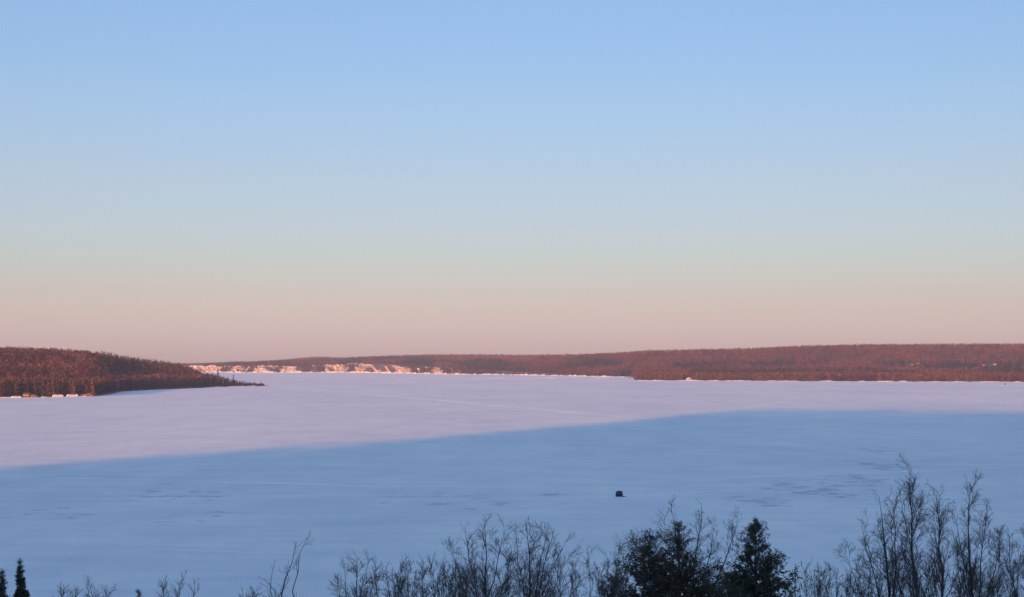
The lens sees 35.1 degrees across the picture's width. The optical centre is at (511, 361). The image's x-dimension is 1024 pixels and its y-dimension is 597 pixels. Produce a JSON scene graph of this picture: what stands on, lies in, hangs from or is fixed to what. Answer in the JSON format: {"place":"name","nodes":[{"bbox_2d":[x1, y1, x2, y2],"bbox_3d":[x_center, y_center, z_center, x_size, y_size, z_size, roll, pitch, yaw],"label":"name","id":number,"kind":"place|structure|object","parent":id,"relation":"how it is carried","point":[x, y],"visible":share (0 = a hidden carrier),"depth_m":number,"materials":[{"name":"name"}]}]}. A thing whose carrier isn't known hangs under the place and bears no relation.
{"place":"outdoors","nodes":[
{"label":"outdoors","id":0,"kind":"place"},
{"bbox_2d":[1,357,268,396],"bbox_3d":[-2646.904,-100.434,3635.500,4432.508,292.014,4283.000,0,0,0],"label":"island hill","id":1,"kind":"structure","parent":0,"point":[117,391],"depth_m":2474.13,"materials":[{"name":"brown plant"}]},
{"bbox_2d":[13,378,19,395],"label":"conifer tree","id":2,"kind":"object","parent":1,"relation":"on","point":[14,391],"visible":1,"depth_m":1941.19,"materials":[{"name":"plant"}]},
{"bbox_2d":[33,380,37,394],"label":"conifer tree","id":3,"kind":"object","parent":1,"relation":"on","point":[35,390],"visible":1,"depth_m":1954.40,"materials":[{"name":"plant"}]},
{"bbox_2d":[1,394,86,397],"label":"shore snow","id":4,"kind":"structure","parent":1,"relation":"on","point":[68,395],"depth_m":1962.20,"materials":[{"name":"white snow"}]},
{"bbox_2d":[45,382,49,395],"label":"conifer tree","id":5,"kind":"object","parent":1,"relation":"on","point":[47,393],"visible":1,"depth_m":1964.50,"materials":[{"name":"plant"}]},
{"bbox_2d":[49,380,55,395],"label":"conifer tree","id":6,"kind":"object","parent":1,"relation":"on","point":[52,389],"visible":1,"depth_m":1968.55,"materials":[{"name":"plant"}]},
{"bbox_2d":[52,379,59,395],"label":"conifer tree","id":7,"kind":"object","parent":1,"relation":"on","point":[56,388],"visible":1,"depth_m":1971.90,"materials":[{"name":"plant"}]},
{"bbox_2d":[60,378,64,394],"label":"conifer tree","id":8,"kind":"object","parent":1,"relation":"on","point":[62,389],"visible":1,"depth_m":1987.42,"materials":[{"name":"brown plant"}]},
{"bbox_2d":[71,379,75,394],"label":"conifer tree","id":9,"kind":"object","parent":1,"relation":"on","point":[73,390],"visible":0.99,"depth_m":1993.56,"materials":[{"name":"plant"}]},
{"bbox_2d":[0,345,255,395],"bbox_3d":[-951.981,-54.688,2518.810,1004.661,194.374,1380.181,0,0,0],"label":"island woods","id":10,"kind":"object","parent":1,"relation":"on","point":[82,365],"visible":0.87,"depth_m":2507.08,"materials":[{"name":"brown plant"}]},
{"bbox_2d":[205,385,254,387],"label":"shore snow","id":11,"kind":"structure","parent":1,"relation":"on","point":[228,386],"depth_m":2750.68,"materials":[{"name":"white snow"}]},
{"bbox_2d":[223,383,264,386],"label":"spit brush","id":12,"kind":"object","parent":1,"relation":"on","point":[241,384],"visible":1,"depth_m":2801.84,"materials":[{"name":"plant"}]},
{"bbox_2d":[180,363,460,373],"bbox_3d":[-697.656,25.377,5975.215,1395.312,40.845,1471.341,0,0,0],"label":"cliffs","id":13,"kind":"structure","parent":0,"point":[398,369],"depth_m":6329.98,"materials":[{"name":"stone"}]},
{"bbox_2d":[193,363,499,373],"bbox_3d":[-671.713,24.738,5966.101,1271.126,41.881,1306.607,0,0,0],"label":"cliff gully woods","id":14,"kind":"object","parent":13,"relation":"on","point":[412,367],"visible":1,"depth_m":5987.94,"materials":[{"name":"brown plant"}]},
{"bbox_2d":[0,372,1023,596],"bbox_3d":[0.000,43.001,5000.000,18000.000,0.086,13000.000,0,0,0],"label":"lake ice","id":15,"kind":"structure","parent":0,"point":[448,463],"depth_m":612.27,"materials":[{"name":"white snow"}]},
{"bbox_2d":[201,371,632,378],"bbox_3d":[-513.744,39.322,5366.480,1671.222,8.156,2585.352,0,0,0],"label":"shore snow","id":16,"kind":"structure","parent":15,"relation":"on","point":[408,373],"depth_m":5942.30,"materials":[{"name":"white snow"}]},
{"bbox_2d":[302,389,638,416],"bbox_3d":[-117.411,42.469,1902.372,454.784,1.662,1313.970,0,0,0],"label":"pressure ridge","id":17,"kind":"structure","parent":15,"relation":"on","point":[535,408],"depth_m":1617.27,"materials":[{"name":"white snow"}]},
{"bbox_2d":[469,377,612,378],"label":"snow drift","id":18,"kind":"object","parent":15,"relation":"on","point":[536,377],"visible":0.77,"depth_m":4126.36,"materials":[{"name":"white snow"}]},
{"bbox_2d":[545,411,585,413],"bbox_3d":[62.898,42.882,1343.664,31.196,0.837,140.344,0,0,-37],"label":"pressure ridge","id":19,"kind":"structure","parent":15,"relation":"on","point":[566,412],"depth_m":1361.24,"materials":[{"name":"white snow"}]},
{"bbox_2d":[615,491,622,496],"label":"ice fishing shelter","id":20,"kind":"object","parent":15,"relation":"on","point":[619,493],"visible":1,"depth_m":516.02,"materials":[{"name":"blue fabric"}]},
{"bbox_2d":[637,380,1019,381],"bbox_3d":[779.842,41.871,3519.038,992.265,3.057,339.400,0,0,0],"label":"shore snow","id":21,"kind":"structure","parent":15,"relation":"on","point":[822,381],"depth_m":3497.13,"materials":[{"name":"white snow"}]},
{"bbox_2d":[693,467,1009,480],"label":"snow drift","id":22,"kind":"object","parent":15,"relation":"on","point":[833,473],"visible":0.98,"depth_m":617.10,"materials":[{"name":"white snow"}]},
{"bbox_2d":[0,0,1023,363],"label":"sky","id":23,"kind":"structure","parent":0,"point":[182,181],"materials":[{"name":"blue"}]},
{"bbox_2d":[198,347,1023,381],"bbox_3d":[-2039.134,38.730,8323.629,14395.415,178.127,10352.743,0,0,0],"label":"shore hills","id":24,"kind":"structure","parent":0,"point":[381,367],"depth_m":5004.78,"materials":[{"name":"brown plant"}]},
{"bbox_2d":[153,342,1023,381],"bbox_3d":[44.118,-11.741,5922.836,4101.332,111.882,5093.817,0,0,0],"label":"shore woods","id":25,"kind":"object","parent":24,"relation":"on","point":[547,363],"visible":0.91,"depth_m":4833.89,"materials":[{"name":"brown plant"}]},
{"bbox_3d":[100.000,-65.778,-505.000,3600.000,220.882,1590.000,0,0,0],"label":"hillside","id":26,"kind":"structure","parent":0,"visible":0},
{"bbox_2d":[0,569,9,596],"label":"spruce tree","id":27,"kind":"object","parent":26,"relation":"on","point":[2,590],"visible":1,"depth_m":89.95,"materials":[{"name":"green plant"}]},
{"bbox_2d":[12,557,31,596],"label":"spruce tree","id":28,"kind":"object","parent":26,"relation":"on","point":[20,590],"visible":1,"depth_m":91.83,"materials":[{"name":"green plant"}]},
{"bbox_2d":[54,581,82,596],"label":"bare shrub","id":29,"kind":"object","parent":26,"relation":"on","point":[62,593],"visible":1,"depth_m":84.02,"materials":[{"name":"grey plant"}]},
{"bbox_2d":[83,575,94,596],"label":"bare tree","id":30,"kind":"object","parent":26,"relation":"on","point":[89,587],"visible":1,"depth_m":81.99,"materials":[{"name":"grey plant"}]},
{"bbox_2d":[85,584,115,596],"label":"bare shrub","id":31,"kind":"object","parent":26,"relation":"on","point":[106,595],"visible":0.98,"depth_m":84.18,"materials":[{"name":"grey plant"}]},
{"bbox_2d":[153,570,198,596],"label":"bare shrub","id":32,"kind":"object","parent":26,"relation":"on","point":[164,588],"visible":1,"depth_m":80.07,"materials":[{"name":"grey plant"}]},
{"bbox_2d":[239,585,266,596],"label":"bare shrub","id":33,"kind":"object","parent":26,"relation":"on","point":[254,594],"visible":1,"depth_m":84.17,"materials":[{"name":"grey plant"}]},
{"bbox_2d":[257,530,312,596],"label":"bare tree","id":34,"kind":"object","parent":26,"relation":"on","point":[275,591],"visible":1,"depth_m":78.15,"materials":[{"name":"grey plant"}]},
{"bbox_2d":[328,549,388,596],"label":"bare tree","id":35,"kind":"object","parent":26,"relation":"on","point":[361,593],"visible":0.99,"depth_m":84.89,"materials":[{"name":"grey plant"}]},
{"bbox_2d":[366,554,415,596],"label":"bare shrub","id":36,"kind":"object","parent":26,"relation":"on","point":[376,578],"visible":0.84,"depth_m":84.02,"materials":[{"name":"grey plant"}]},
{"bbox_2d":[384,563,424,596],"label":"bare shrub","id":37,"kind":"object","parent":26,"relation":"on","point":[399,591],"visible":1,"depth_m":79.00,"materials":[{"name":"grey plant"}]},
{"bbox_2d":[391,556,428,596],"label":"bare shrub","id":38,"kind":"object","parent":26,"relation":"on","point":[407,568],"visible":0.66,"depth_m":88.02,"materials":[{"name":"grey plant"}]},
{"bbox_2d":[415,552,452,596],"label":"bare shrub","id":39,"kind":"object","parent":26,"relation":"on","point":[430,574],"visible":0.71,"depth_m":86.03,"materials":[{"name":"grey plant"}]},
{"bbox_2d":[425,558,471,596],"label":"bare shrub","id":40,"kind":"object","parent":26,"relation":"on","point":[450,593],"visible":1,"depth_m":78.93,"materials":[{"name":"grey plant"}]},
{"bbox_2d":[432,557,481,596],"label":"bare shrub","id":41,"kind":"object","parent":26,"relation":"on","point":[465,590],"visible":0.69,"depth_m":83.05,"materials":[{"name":"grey plant"}]},
{"bbox_2d":[457,551,491,596],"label":"bare shrub","id":42,"kind":"object","parent":26,"relation":"on","point":[487,578],"visible":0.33,"depth_m":97.95,"materials":[{"name":"grey plant"}]},
{"bbox_2d":[438,511,524,596],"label":"bare tree","id":43,"kind":"object","parent":26,"relation":"on","point":[484,588],"visible":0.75,"depth_m":91.79,"materials":[{"name":"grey plant"}]},
{"bbox_2d":[490,547,528,596],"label":"bare shrub","id":44,"kind":"object","parent":26,"relation":"on","point":[507,589],"visible":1,"depth_m":80.02,"materials":[{"name":"grey plant"}]},
{"bbox_2d":[517,551,557,596],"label":"bare shrub","id":45,"kind":"object","parent":26,"relation":"on","point":[540,575],"visible":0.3,"depth_m":100.05,"materials":[{"name":"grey plant"}]},
{"bbox_2d":[502,517,595,596],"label":"bare tree","id":46,"kind":"object","parent":26,"relation":"on","point":[540,591],"visible":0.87,"depth_m":94.95,"materials":[{"name":"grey plant"}]},
{"bbox_2d":[537,551,580,596],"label":"bare shrub","id":47,"kind":"object","parent":26,"relation":"on","point":[571,580],"visible":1,"depth_m":82.05,"materials":[{"name":"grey plant"}]},
{"bbox_2d":[564,545,610,596],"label":"bare shrub","id":48,"kind":"object","parent":26,"relation":"on","point":[588,574],"visible":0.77,"depth_m":90.06,"materials":[{"name":"grey plant"}]},
{"bbox_2d":[595,567,624,595],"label":"cedar tree","id":49,"kind":"object","parent":26,"relation":"on","point":[613,581],"visible":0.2,"depth_m":98.93,"materials":[{"name":"green plant"}]},
{"bbox_2d":[606,585,615,596],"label":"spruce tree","id":50,"kind":"object","parent":26,"relation":"on","point":[612,594],"visible":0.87,"depth_m":87.90,"materials":[{"name":"green plant"}]},
{"bbox_2d":[593,548,635,596],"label":"bare shrub","id":51,"kind":"object","parent":26,"relation":"on","point":[617,582],"visible":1,"depth_m":83.98,"materials":[{"name":"grey plant"}]},
{"bbox_2d":[589,529,647,596],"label":"bare tree","id":52,"kind":"object","parent":26,"relation":"on","point":[632,539],"visible":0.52,"depth_m":97.18,"materials":[{"name":"grey plant"}]},
{"bbox_2d":[600,528,692,596],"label":"cedar tree","id":53,"kind":"object","parent":26,"relation":"on","point":[651,575],"visible":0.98,"depth_m":91.67,"materials":[{"name":"green plant"}]},
{"bbox_2d":[608,520,726,596],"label":"cedar tree","id":54,"kind":"object","parent":26,"relation":"on","point":[698,590],"visible":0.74,"depth_m":93.72,"materials":[{"name":"green plant"}]},
{"bbox_2d":[630,497,741,594],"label":"bare tree","id":55,"kind":"object","parent":26,"relation":"on","point":[712,537],"visible":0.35,"depth_m":100.17,"materials":[{"name":"grey plant"}]},
{"bbox_2d":[704,556,725,595],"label":"bare shrub","id":56,"kind":"object","parent":26,"relation":"on","point":[717,574],"visible":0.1,"depth_m":104.02,"materials":[{"name":"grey plant"}]},
{"bbox_2d":[714,583,751,596],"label":"cedar tree","id":57,"kind":"object","parent":26,"relation":"on","point":[729,592],"visible":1,"depth_m":83.92,"materials":[{"name":"green plant"}]},
{"bbox_2d":[711,517,802,596],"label":"cedar tree","id":58,"kind":"object","parent":26,"relation":"on","point":[762,568],"visible":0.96,"depth_m":87.59,"materials":[{"name":"green plant"}]},
{"bbox_2d":[786,555,831,596],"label":"bare shrub","id":59,"kind":"object","parent":26,"relation":"on","point":[806,591],"visible":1,"depth_m":86.03,"materials":[{"name":"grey plant"}]},
{"bbox_2d":[808,559,834,596],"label":"bare shrub","id":60,"kind":"object","parent":26,"relation":"on","point":[830,568],"visible":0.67,"depth_m":93.85,"materials":[{"name":"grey plant"}]},
{"bbox_2d":[813,565,858,596],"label":"bare shrub","id":61,"kind":"object","parent":26,"relation":"on","point":[837,590],"visible":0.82,"depth_m":90.03,"materials":[{"name":"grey plant"}]},
{"bbox_2d":[841,544,876,596],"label":"bare shrub","id":62,"kind":"object","parent":26,"relation":"on","point":[864,584],"visible":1,"depth_m":84.08,"materials":[{"name":"grey plant"}]},
{"bbox_2d":[832,488,924,596],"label":"bare tree","id":63,"kind":"object","parent":26,"relation":"on","point":[876,585],"visible":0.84,"depth_m":87.94,"materials":[{"name":"brown plant"}]},
{"bbox_2d":[872,454,946,596],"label":"bare tree","id":64,"kind":"object","parent":26,"relation":"on","point":[914,572],"visible":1,"depth_m":83.91,"materials":[{"name":"brown plant"}]},
{"bbox_2d":[916,551,945,596],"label":"bare shrub","id":65,"kind":"object","parent":26,"relation":"on","point":[929,584],"visible":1,"depth_m":79.83,"materials":[{"name":"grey plant"}]},
{"bbox_2d":[915,479,960,596],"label":"bare tree","id":66,"kind":"object","parent":26,"relation":"on","point":[940,525],"visible":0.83,"depth_m":92.00,"materials":[{"name":"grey plant"}]},
{"bbox_2d":[950,541,973,596],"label":"bare shrub","id":67,"kind":"object","parent":26,"relation":"on","point":[961,566],"visible":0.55,"depth_m":90.04,"materials":[{"name":"grey plant"}]},
{"bbox_2d":[940,469,1014,596],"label":"bare tree","id":68,"kind":"object","parent":26,"relation":"on","point":[972,581],"visible":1,"depth_m":85.88,"materials":[{"name":"brown plant"}]},
{"bbox_2d":[983,538,1007,596],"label":"bare shrub","id":69,"kind":"object","parent":26,"relation":"on","point":[999,561],"visible":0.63,"depth_m":90.06,"materials":[{"name":"grey plant"}]},
{"bbox_2d":[990,527,1023,596],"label":"bare tree","id":70,"kind":"object","parent":26,"relation":"on","point":[1011,578],"visible":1,"depth_m":80.01,"materials":[{"name":"grey plant"}]},
{"bbox_2d":[1013,523,1023,596],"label":"bare tree","id":71,"kind":"object","parent":26,"relation":"on","point":[1022,572],"visible":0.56,"depth_m":95.02,"materials":[{"name":"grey plant"}]}
]}

